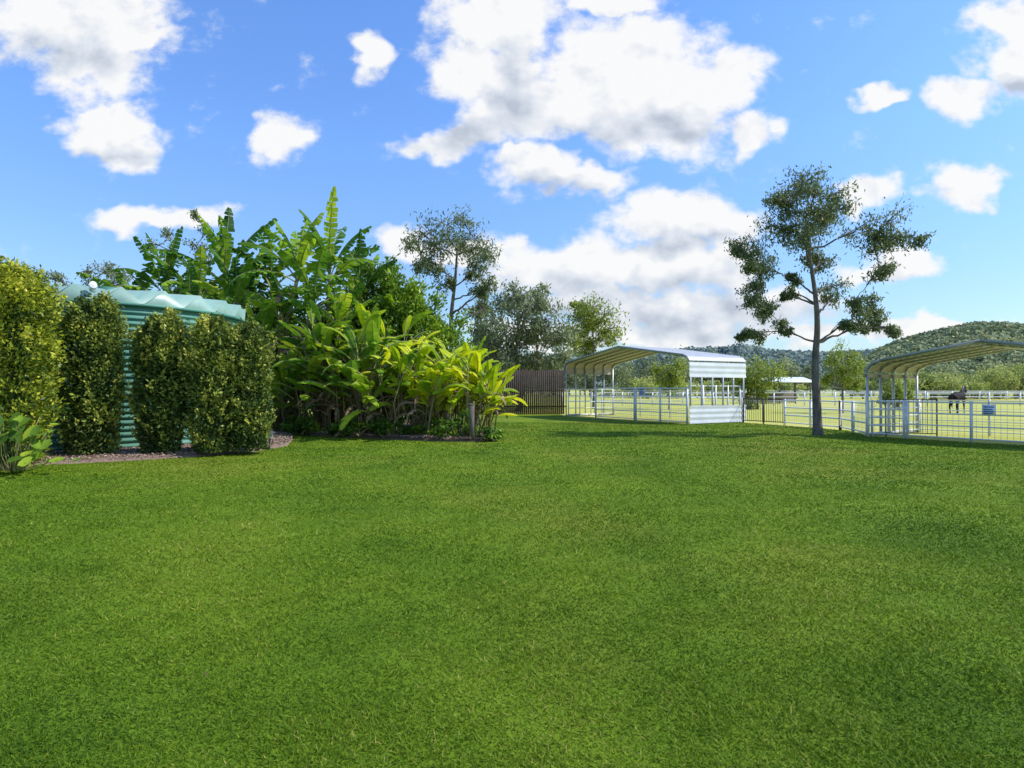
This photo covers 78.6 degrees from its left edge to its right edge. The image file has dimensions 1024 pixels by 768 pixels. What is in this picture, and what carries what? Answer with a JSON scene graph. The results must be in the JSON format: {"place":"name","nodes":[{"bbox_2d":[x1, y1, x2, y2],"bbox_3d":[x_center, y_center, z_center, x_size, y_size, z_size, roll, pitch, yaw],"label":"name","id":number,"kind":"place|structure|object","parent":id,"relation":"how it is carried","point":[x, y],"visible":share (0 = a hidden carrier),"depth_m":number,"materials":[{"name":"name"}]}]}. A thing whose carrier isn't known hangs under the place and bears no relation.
{"place":"outdoors","nodes":[
{"label":"outdoors","id":0,"kind":"place"},
{"bbox_2d":[0,414,1023,767],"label":"lawn","id":1,"kind":"structure","parent":0,"point":[564,526],"depth_m":4.77,"materials":[{"name":"plant"}]},
{"bbox_2d":[0,412,80,471],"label":"broadleaf plant","id":2,"kind":"object","parent":1,"relation":"on","point":[20,459],"visible":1,"depth_m":11.68,"materials":[{"name":"green plant"}]},
{"bbox_2d":[25,260,134,285],"bbox_3d":[-23.485,-2.501,33.915,6.992,8.769,3.420,0,0,0],"label":"gum tree","id":3,"kind":"object","parent":1,"relation":"on","point":[57,276],"visible":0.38,"depth_m":34.06,"materials":[{"name":"green plant"}]},
{"bbox_2d":[1,430,293,467],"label":"mulch bed","id":4,"kind":"object","parent":1,"relation":"on","point":[280,439],"visible":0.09,"depth_m":14.51,"materials":[{"name":"gravel"}]},
{"bbox_2d":[0,255,78,463],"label":"hedge shrub","id":5,"kind":"object","parent":4,"relation":"on","point":[20,287],"visible":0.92,"depth_m":12.71,"materials":[{"name":"green plant"}]},
{"bbox_2d":[51,290,132,454],"bbox_3d":[-9.865,-0.275,14.606,1.674,3.864,1.626,0,-1,-35],"label":"hedge shrub","id":6,"kind":"object","parent":4,"relation":"on","point":[96,326],"visible":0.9,"depth_m":14.28,"materials":[{"name":"green plant"}]},
{"bbox_2d":[25,281,245,450],"bbox_3d":[-12.250,-0.627,18.906,7.725,4.570,7.725,0,0,0],"label":"water tank","id":7,"kind":"object","parent":4,"relation":"on","point":[139,305],"visible":0.08,"depth_m":16.26,"materials":[{"name":"plastic"}]},
{"bbox_2d":[121,306,195,453],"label":"hedge shrub","id":8,"kind":"object","parent":4,"relation":"on","point":[158,410],"visible":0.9,"depth_m":14.58,"materials":[{"name":"green plant"}]},
{"bbox_2d":[174,311,243,452],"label":"hedge shrub","id":9,"kind":"object","parent":4,"relation":"on","point":[208,420],"visible":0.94,"depth_m":14.69,"materials":[{"name":"green plant"}]},
{"bbox_2d":[185,282,259,320],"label":"banana plant","id":10,"kind":"object","parent":4,"relation":"on","point":[229,291],"visible":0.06,"depth_m":24.35,"materials":[{"name":"green plant"}]},
{"bbox_2d":[222,315,281,451],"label":"hedge shrub","id":11,"kind":"object","parent":4,"relation":"on","point":[251,424],"visible":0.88,"depth_m":15.09,"materials":[{"name":"green plant"}]},
{"bbox_2d":[245,297,293,388],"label":"banana plant","id":12,"kind":"object","parent":4,"relation":"on","point":[266,317],"visible":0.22,"depth_m":23.67,"materials":[{"name":"green plant"}]},
{"bbox_2d":[267,430,275,447],"bbox_3d":[-6.429,1.474,16.588,0.340,0.530,0.331,0,0,0],"label":"garden light","id":13,"kind":"object","parent":1,"relation":"on","point":[271,432],"visible":0.61,"depth_m":16.56,"materials":[{"name":"metal"}]},
{"bbox_2d":[271,420,491,441],"bbox_3d":[-8.799,1.731,27.106,21.044,0.180,9.794,0,-1,23],"label":"garden bed","id":14,"kind":"object","parent":1,"relation":"on","point":[371,435],"visible":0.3,"depth_m":19.78,"materials":[{"name":"soil"}]},
{"bbox_2d":[76,262,173,291],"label":"banana plant","id":15,"kind":"object","parent":14,"relation":"on","point":[144,276],"visible":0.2,"depth_m":26.32,"materials":[{"name":"green plant"}]},
{"bbox_2d":[131,275,182,294],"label":"banana plant","id":16,"kind":"object","parent":14,"relation":"on","point":[142,287],"visible":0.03,"depth_m":25.11,"materials":[{"name":"green plant"}]},
{"bbox_2d":[108,226,215,292],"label":"banana plant","id":17,"kind":"object","parent":14,"relation":"on","point":[159,271],"visible":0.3,"depth_m":26.29,"materials":[{"name":"green plant"}]},
{"bbox_2d":[138,208,213,265],"bbox_3d":[-15.874,-3.252,30.107,3.399,10.208,2.120,0,0,0],"label":"slender tree","id":18,"kind":"object","parent":14,"relation":"on","point":[193,216],"visible":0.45,"depth_m":29.95,"materials":[{"name":"green plant"}]},
{"bbox_2d":[161,262,219,299],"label":"banana plant","id":19,"kind":"object","parent":14,"relation":"on","point":[190,272],"visible":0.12,"depth_m":24.70,"materials":[{"name":"green plant"}]},
{"bbox_2d":[142,246,258,299],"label":"banana plant","id":20,"kind":"object","parent":14,"relation":"on","point":[201,259],"visible":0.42,"depth_m":25.64,"materials":[{"name":"green plant"}]},
{"bbox_2d":[156,277,261,313],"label":"garden shrub","id":21,"kind":"object","parent":14,"relation":"on","point":[175,289],"visible":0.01,"depth_m":27.16,"materials":[{"name":"green plant"}]},
{"bbox_2d":[148,207,279,292],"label":"banana plant","id":22,"kind":"object","parent":14,"relation":"on","point":[225,240],"visible":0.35,"depth_m":26.73,"materials":[{"name":"green plant"}]},
{"bbox_2d":[192,245,298,310],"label":"banana plant","id":23,"kind":"object","parent":14,"relation":"on","point":[240,285],"visible":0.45,"depth_m":24.91,"materials":[{"name":"green plant"}]},
{"bbox_2d":[212,252,291,311],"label":"banana plant","id":24,"kind":"object","parent":14,"relation":"on","point":[225,282],"visible":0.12,"depth_m":26.87,"materials":[{"name":"green plant"}]},
{"bbox_2d":[226,226,326,407],"bbox_3d":[-9.992,-2.427,26.965,4.440,8.379,4.588,0,0,0],"label":"banana plant","id":25,"kind":"object","parent":14,"relation":"on","point":[242,254],"visible":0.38,"depth_m":26.31,"materials":[{"name":"green plant"}]},
{"bbox_2d":[241,292,317,421],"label":"garden shrub","id":26,"kind":"object","parent":14,"relation":"on","point":[303,318],"visible":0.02,"depth_m":25.60,"materials":[{"name":"green plant"}]},
{"bbox_2d":[242,275,320,423],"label":"banana plant","id":27,"kind":"object","parent":14,"relation":"on","point":[275,289],"visible":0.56,"depth_m":24.16,"materials":[{"name":"green plant"}]},
{"bbox_2d":[230,213,347,427],"bbox_3d":[-8.414,-2.499,24.270,4.629,8.423,4.954,0,-1,-33],"label":"banana plant","id":28,"kind":"object","parent":14,"relation":"on","point":[303,245],"visible":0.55,"depth_m":24.38,"materials":[{"name":"green plant"}]},
{"bbox_2d":[276,411,302,430],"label":"ground cover plant","id":29,"kind":"object","parent":14,"relation":"on","point":[291,417],"visible":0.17,"depth_m":22.16,"materials":[{"name":"green plant"}]},
{"bbox_2d":[270,350,315,427],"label":"heliconia plant","id":30,"kind":"object","parent":14,"relation":"on","point":[278,372],"visible":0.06,"depth_m":24.00,"materials":[{"name":"green plant"}]},
{"bbox_2d":[262,347,327,423],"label":"heliconia plant","id":31,"kind":"object","parent":14,"relation":"on","point":[288,389],"visible":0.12,"depth_m":23.56,"materials":[{"name":"green plant"}]},
{"bbox_2d":[271,348,318,423],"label":"garden shrub","id":32,"kind":"object","parent":14,"relation":"on","point":[295,401],"visible":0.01,"depth_m":25.58,"materials":[{"name":"green plant"}]},
{"bbox_2d":[269,352,330,422],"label":"heliconia plant","id":33,"kind":"object","parent":14,"relation":"on","point":[279,399],"visible":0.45,"depth_m":22.80,"materials":[{"name":"green plant"}]},
{"bbox_2d":[254,242,349,426],"bbox_3d":[-7.978,-1.724,23.879,3.512,6.917,3.870,0,0,0],"label":"banana plant","id":34,"kind":"object","parent":14,"relation":"on","point":[312,293],"visible":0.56,"depth_m":23.66,"materials":[{"name":"green plant"}]},
{"bbox_2d":[280,415,324,434],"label":"ground cover plant","id":35,"kind":"object","parent":14,"relation":"on","point":[302,427],"visible":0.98,"depth_m":21.35,"materials":[{"name":"green plant"}]},
{"bbox_2d":[269,320,357,423],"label":"heliconia plant","id":36,"kind":"object","parent":14,"relation":"on","point":[294,379],"visible":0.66,"depth_m":21.80,"materials":[{"name":"green plant"}]},
{"bbox_2d":[271,298,359,424],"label":"garden shrub","id":37,"kind":"object","parent":14,"relation":"on","point":[333,339],"visible":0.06,"depth_m":24.32,"materials":[{"name":"green plant"}]},
{"bbox_2d":[277,297,358,429],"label":"heliconia plant","id":38,"kind":"object","parent":14,"relation":"on","point":[319,331],"visible":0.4,"depth_m":22.48,"materials":[{"name":"green plant"}]},
{"bbox_2d":[277,186,379,422],"bbox_3d":[-6.924,-3.007,25.031,4.048,9.476,4.790,0,-1,-40],"label":"banana plant","id":39,"kind":"object","parent":14,"relation":"on","point":[331,230],"visible":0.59,"depth_m":24.80,"materials":[{"name":"green plant"}]},
{"bbox_2d":[287,322,370,431],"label":"heliconia plant","id":40,"kind":"object","parent":14,"relation":"on","point":[326,340],"visible":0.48,"depth_m":21.84,"materials":[{"name":"green plant"}]},
{"bbox_2d":[326,421,348,436],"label":"ground cover plant","id":41,"kind":"object","parent":14,"relation":"on","point":[333,430],"visible":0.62,"depth_m":20.64,"materials":[{"name":"green plant"}]},
{"bbox_2d":[288,269,388,419],"bbox_3d":[-6.413,-1.226,23.309,3.641,5.930,3.306,0,0,-15],"label":"banana plant","id":42,"kind":"object","parent":14,"relation":"on","point":[340,297],"visible":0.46,"depth_m":23.31,"materials":[{"name":"green plant"}]},
{"bbox_2d":[309,276,370,422],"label":"garden shrub","id":43,"kind":"object","parent":14,"relation":"on","point":[365,289],"visible":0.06,"depth_m":24.91,"materials":[{"name":"green plant"}]},
{"bbox_2d":[289,310,395,421],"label":"heliconia plant","id":44,"kind":"object","parent":14,"relation":"on","point":[374,316],"visible":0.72,"depth_m":21.43,"materials":[{"name":"green plant"}]},
{"bbox_2d":[333,416,370,436],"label":"ground cover plant","id":45,"kind":"object","parent":14,"relation":"on","point":[352,430],"visible":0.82,"depth_m":20.54,"materials":[{"name":"green plant"}]},
{"bbox_2d":[305,319,409,431],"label":"heliconia plant","id":46,"kind":"object","parent":14,"relation":"on","point":[372,332],"visible":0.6,"depth_m":21.24,"materials":[{"name":"green plant"}]},
{"bbox_2d":[319,229,400,420],"bbox_3d":[-6.421,-2.159,25.408,3.903,7.781,4.062,0,-1,-36],"label":"banana plant","id":47,"kind":"object","parent":14,"relation":"on","point":[360,247],"visible":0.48,"depth_m":24.79,"materials":[{"name":"green plant"}]},
{"bbox_2d":[334,296,395,396],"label":"banana plant","id":48,"kind":"object","parent":14,"relation":"on","point":[356,303],"visible":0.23,"depth_m":23.38,"materials":[{"name":"green plant"}]},
{"bbox_2d":[319,354,420,433],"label":"heliconia plant","id":49,"kind":"object","parent":14,"relation":"on","point":[365,386],"visible":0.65,"depth_m":20.37,"materials":[{"name":"green plant"}]},
{"bbox_2d":[344,253,405,419],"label":"garden shrub","id":50,"kind":"object","parent":14,"relation":"on","point":[372,287],"visible":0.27,"depth_m":25.27,"materials":[{"name":"green plant"}]},
{"bbox_2d":[321,309,433,430],"bbox_3d":[-4.695,-0.457,21.853,3.696,4.305,3.645,0,0,0],"label":"heliconia plant","id":51,"kind":"object","parent":14,"relation":"on","point":[415,320],"visible":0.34,"depth_m":21.84,"materials":[{"name":"green plant"}]},
{"bbox_2d":[334,296,427,425],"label":"garden shrub","id":52,"kind":"object","parent":14,"relation":"on","point":[390,326],"visible":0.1,"depth_m":24.16,"materials":[{"name":"green plant"}]},
{"bbox_2d":[335,303,436,430],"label":"ginger plant","id":53,"kind":"object","parent":14,"relation":"on","point":[406,323],"visible":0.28,"depth_m":22.21,"materials":[{"name":"green plant"}]},
{"bbox_2d":[355,277,416,355],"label":"banana plant","id":54,"kind":"object","parent":14,"relation":"on","point":[389,297],"visible":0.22,"depth_m":24.30,"materials":[{"name":"green plant"}]},
{"bbox_2d":[368,414,403,438],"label":"ground cover plant","id":55,"kind":"object","parent":14,"relation":"on","point":[386,427],"visible":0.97,"depth_m":20.00,"materials":[{"name":"green plant"}]},
{"bbox_2d":[354,263,430,422],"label":"garden shrub","id":56,"kind":"object","parent":14,"relation":"on","point":[393,288],"visible":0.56,"depth_m":24.51,"materials":[{"name":"green plant"}]},
{"bbox_2d":[361,336,444,430],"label":"ginger plant","id":57,"kind":"object","parent":14,"relation":"on","point":[423,350],"visible":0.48,"depth_m":20.49,"materials":[{"name":"green plant"}]},
{"bbox_2d":[372,331,447,430],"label":"ginger plant","id":58,"kind":"object","parent":14,"relation":"on","point":[404,347],"visible":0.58,"depth_m":20.72,"materials":[{"name":"green plant"}]},
{"bbox_2d":[385,285,453,420],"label":"garden shrub","id":59,"kind":"object","parent":14,"relation":"on","point":[418,327],"visible":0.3,"depth_m":24.49,"materials":[{"name":"green plant"}]},
{"bbox_2d":[397,424,443,435],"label":"ground cover plant","id":60,"kind":"object","parent":14,"relation":"on","point":[419,429],"visible":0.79,"depth_m":19.88,"materials":[{"name":"green plant"}]},
{"bbox_2d":[382,350,470,434],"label":"ginger plant","id":61,"kind":"object","parent":14,"relation":"on","point":[440,378],"visible":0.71,"depth_m":20.03,"materials":[{"name":"green plant"}]},
{"bbox_2d":[384,337,477,426],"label":"ginger plant","id":62,"kind":"object","parent":14,"relation":"on","point":[442,345],"visible":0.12,"depth_m":22.20,"materials":[{"name":"green plant"}]},
{"bbox_2d":[400,368,462,427],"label":"garden shrub","id":63,"kind":"object","parent":14,"relation":"on","point":[432,424],"visible":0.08,"depth_m":23.46,"materials":[{"name":"green plant"}]},
{"bbox_2d":[404,340,477,427],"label":"ginger plant","id":64,"kind":"object","parent":14,"relation":"on","point":[429,372],"visible":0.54,"depth_m":20.05,"materials":[{"name":"green plant"}]},
{"bbox_2d":[412,313,477,424],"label":"garden shrub","id":65,"kind":"object","parent":14,"relation":"on","point":[457,343],"visible":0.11,"depth_m":24.67,"materials":[{"name":"green plant"}]},
{"bbox_2d":[432,417,461,438],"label":"ground cover plant","id":66,"kind":"object","parent":14,"relation":"on","point":[440,429],"visible":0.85,"depth_m":19.34,"materials":[{"name":"green plant"}]},
{"bbox_2d":[422,309,486,419],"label":"garden shrub","id":67,"kind":"object","parent":14,"relation":"on","point":[459,323],"visible":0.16,"depth_m":25.48,"materials":[{"name":"green plant"}]},
{"bbox_2d":[442,408,477,436],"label":"ground cover plant","id":68,"kind":"object","parent":14,"relation":"on","point":[463,426],"visible":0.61,"depth_m":19.50,"materials":[{"name":"green plant"}]},
{"bbox_2d":[423,336,498,426],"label":"ginger plant","id":69,"kind":"object","parent":14,"relation":"on","point":[468,358],"visible":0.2,"depth_m":21.65,"materials":[{"name":"green plant"}]},
{"bbox_2d":[468,404,474,440],"bbox_3d":[-1.240,1.180,19.041,0.195,1.161,0.170,0,0,0],"label":"timber post","id":70,"kind":"object","parent":14,"relation":"on","point":[471,422],"visible":0.96,"depth_m":18.97,"materials":[{"name":"grey wood"}]},
{"bbox_2d":[434,348,517,433],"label":"ginger plant","id":71,"kind":"object","parent":14,"relation":"on","point":[457,395],"visible":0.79,"depth_m":20.05,"materials":[{"name":"green plant"}]},
{"bbox_2d":[445,348,513,433],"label":"ginger plant","id":72,"kind":"object","parent":14,"relation":"on","point":[495,387],"visible":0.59,"depth_m":20.36,"materials":[{"name":"green plant"}]},
{"bbox_2d":[446,353,527,432],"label":"ginger plant","id":73,"kind":"object","parent":14,"relation":"on","point":[508,373],"visible":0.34,"depth_m":21.07,"materials":[{"name":"green plant"}]},
{"bbox_2d":[474,426,504,440],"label":"ground cover plant","id":74,"kind":"object","parent":14,"relation":"on","point":[490,434],"visible":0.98,"depth_m":19.03,"materials":[{"name":"green plant"}]},
{"bbox_2d":[399,203,502,349],"bbox_3d":[-3.210,-3.916,33.987,5.619,11.614,4.989,0,0,0],"label":"gum tree","id":75,"kind":"object","parent":1,"relation":"on","point":[428,265],"visible":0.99,"depth_m":33.62,"materials":[{"name":"green plant"}]},
{"bbox_2d":[375,369,565,414],"bbox_3d":[-2.775,0.491,39.267,12.661,2.877,0.103,0,0,-7],"label":"paling fence","id":76,"kind":"object","parent":1,"relation":"on","point":[546,390],"visible":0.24,"depth_m":39.76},
{"bbox_2d":[595,387,687,423],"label":"stockyard gate","id":77,"kind":"structure","parent":1,"relation":"on","point":[634,410],"depth_m":31.34,"materials":[{"name":"white metal"}]},
{"bbox_2d":[639,387,644,394],"bbox_3d":[6.458,0.390,31.097,0.014,0.450,0.420,0,-1,-30],"label":"notice sign","id":78,"kind":"object","parent":77,"relation":"attached to","point":[641,391],"visible":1,"depth_m":31.09,"materials":[{"name":"blue metal"}]},
{"bbox_2d":[783,399,865,432],"bbox_3d":[12.500,1.226,24.641,0.880,1.160,6.780,0,0,0],"label":"rail fence","id":79,"kind":"object","parent":1,"relation":"on","point":[852,419],"visible":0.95,"depth_m":24.81,"materials":[{"name":"white metal"}]},
{"bbox_2d":[723,161,935,434],"bbox_3d":[10.850,-2.819,21.824,6.335,9.316,4.025,0,0,0],"label":"gum tree","id":80,"kind":"object","parent":1,"relation":"on","point":[804,234],"visible":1,"depth_m":21.77,"materials":[{"name":"green plant"}]},
{"bbox_2d":[866,400,1023,442],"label":"stockyard gate","id":81,"kind":"structure","parent":1,"relation":"on","point":[971,414],"depth_m":19.33,"materials":[{"name":"white metal"}]},
{"bbox_2d":[982,404,995,415],"bbox_3d":[13.524,0.742,17.743,0.014,0.320,0.330,0,-1,-34],"label":"notice sign","id":82,"kind":"object","parent":81,"relation":"attached to","point":[988,410],"visible":1,"depth_m":17.74,"materials":[{"name":"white metal"}]},
{"bbox_2d":[0,0,1023,354],"label":"sky","id":83,"kind":"structure","parent":0,"point":[615,148],"materials":[{"name":"blue"}]},
{"bbox_2d":[384,343,873,389],"bbox_3d":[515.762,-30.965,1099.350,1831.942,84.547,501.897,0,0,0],"label":"distant hills","id":84,"kind":"structure","parent":0,"point":[748,350],"depth_m":1009.36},
{"bbox_2d":[288,390,1023,444],"bbox_3d":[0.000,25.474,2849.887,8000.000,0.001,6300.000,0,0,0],"label":"ground","id":85,"kind":"structure","parent":0,"point":[756,414],"depth_m":41.27,"materials":[{"name":"green plant"}]},
{"bbox_2d":[458,277,578,393],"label":"gum tree","id":86,"kind":"object","parent":85,"relation":"on","point":[530,308],"visible":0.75,"depth_m":45.17,"materials":[{"name":"green plant"}]},
{"bbox_2d":[559,290,630,408],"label":"gum tree","id":87,"kind":"object","parent":85,"relation":"on","point":[584,310],"visible":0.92,"depth_m":51.36,"materials":[{"name":"green plant"}]},
{"bbox_2d":[564,346,745,423],"bbox_3d":[7.154,-0.059,33.559,3.778,3.880,10.038,0,-1,-30],"label":"livestock shelter","id":88,"kind":"object","parent":85,"relation":"on","point":[605,362],"visible":0.98,"depth_m":29.91,"materials":[{"name":"metal"}]},
{"bbox_2d":[568,385,741,423],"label":"stockyard rails","id":89,"kind":"object","parent":88,"relation":"attached to","point":[703,397],"visible":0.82,"depth_m":34.57,"materials":[{"name":"white metal"}]},
{"bbox_2d":[648,356,688,408],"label":"young gum tree","id":90,"kind":"object","parent":85,"relation":"on","point":[674,378],"visible":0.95,"depth_m":49.86,"materials":[{"name":"green plant"}]},
{"bbox_2d":[725,364,774,408],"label":"young gum tree","id":91,"kind":"object","parent":85,"relation":"on","point":[748,393],"visible":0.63,"depth_m":49.70,"materials":[{"name":"green plant"}]},
{"bbox_2d":[500,345,1016,395],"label":"distant treeline","id":92,"kind":"object","parent":85,"relation":"on","point":[630,369],"visible":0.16,"depth_m":140.32,"materials":[{"name":"plant"}]},
{"bbox_2d":[727,349,792,408],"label":"young gum tree","id":93,"kind":"object","parent":85,"relation":"on","point":[768,379],"visible":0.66,"depth_m":49.34,"materials":[{"name":"green plant"}]},
{"bbox_2d":[743,398,784,423],"bbox_3d":[11.650,1.248,28.991,0.068,1.190,2.350,0,-1,-29],"label":"black picket fence","id":94,"kind":"object","parent":85,"relation":"on","point":[763,411],"visible":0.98,"depth_m":28.97,"materials":[{"name":"metal"}]},
{"bbox_2d":[533,392,1023,405],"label":"paddock fence","id":95,"kind":"object","parent":85,"relation":"on","point":[786,392],"visible":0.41,"depth_m":61.36,"materials":[{"name":"white metal"}]},
{"bbox_2d":[750,377,811,403],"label":"open shed","id":96,"kind":"structure","parent":85,"relation":"on","point":[794,380],"depth_m":71.77,"materials":[{"name":"white metal"}]},
{"bbox_2d":[597,355,1023,398],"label":"distant bushes","id":97,"kind":"object","parent":85,"relation":"on","point":[999,379],"visible":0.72,"depth_m":104.90,"materials":[{"name":"plant"}]},
{"bbox_2d":[656,391,1023,399],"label":"paddock fence","id":98,"kind":"object","parent":85,"relation":"on","point":[979,396],"visible":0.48,"depth_m":94.02,"materials":[{"name":"white metal"}]},
{"bbox_2d":[820,338,871,412],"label":"young gum tree","id":99,"kind":"object","parent":85,"relation":"on","point":[840,370],"visible":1,"depth_m":41.76,"materials":[{"name":"green plant"}]},
{"bbox_2d":[875,378,914,407],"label":"young gum tree","id":100,"kind":"object","parent":85,"relation":"on","point":[899,392],"visible":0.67,"depth_m":50.17,"materials":[{"name":"green plant"}]},
{"bbox_2d":[885,398,937,435],"bbox_3d":[13.446,1.132,21.084,1.567,1.290,0.043,0,0,15],"label":"black picket panel","id":101,"kind":"object","parent":85,"relation":"on","point":[913,415],"visible":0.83,"depth_m":21.04,"materials":[{"name":"metal"}]},
{"bbox_2d":[863,339,1023,435],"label":"livestock shelter","id":102,"kind":"object","parent":85,"relation":"on","point":[914,362],"visible":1,"depth_m":21.33,"materials":[{"name":"metal"}]},
{"bbox_2d":[871,400,1023,435],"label":"stockyard rails","id":103,"kind":"object","parent":102,"relation":"attached to","point":[919,429],"visible":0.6,"depth_m":21.87,"materials":[{"name":"white metal"}]},
{"bbox_2d":[948,386,966,412],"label":"horse","id":104,"kind":"object","parent":85,"relation":"on","point":[960,395],"visible":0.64,"depth_m":40.62},
{"bbox_2d":[833,320,1023,390],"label":"forested hill","id":105,"kind":"structure","parent":0,"point":[1007,331],"depth_m":469.27,"materials":[{"name":"plant"}]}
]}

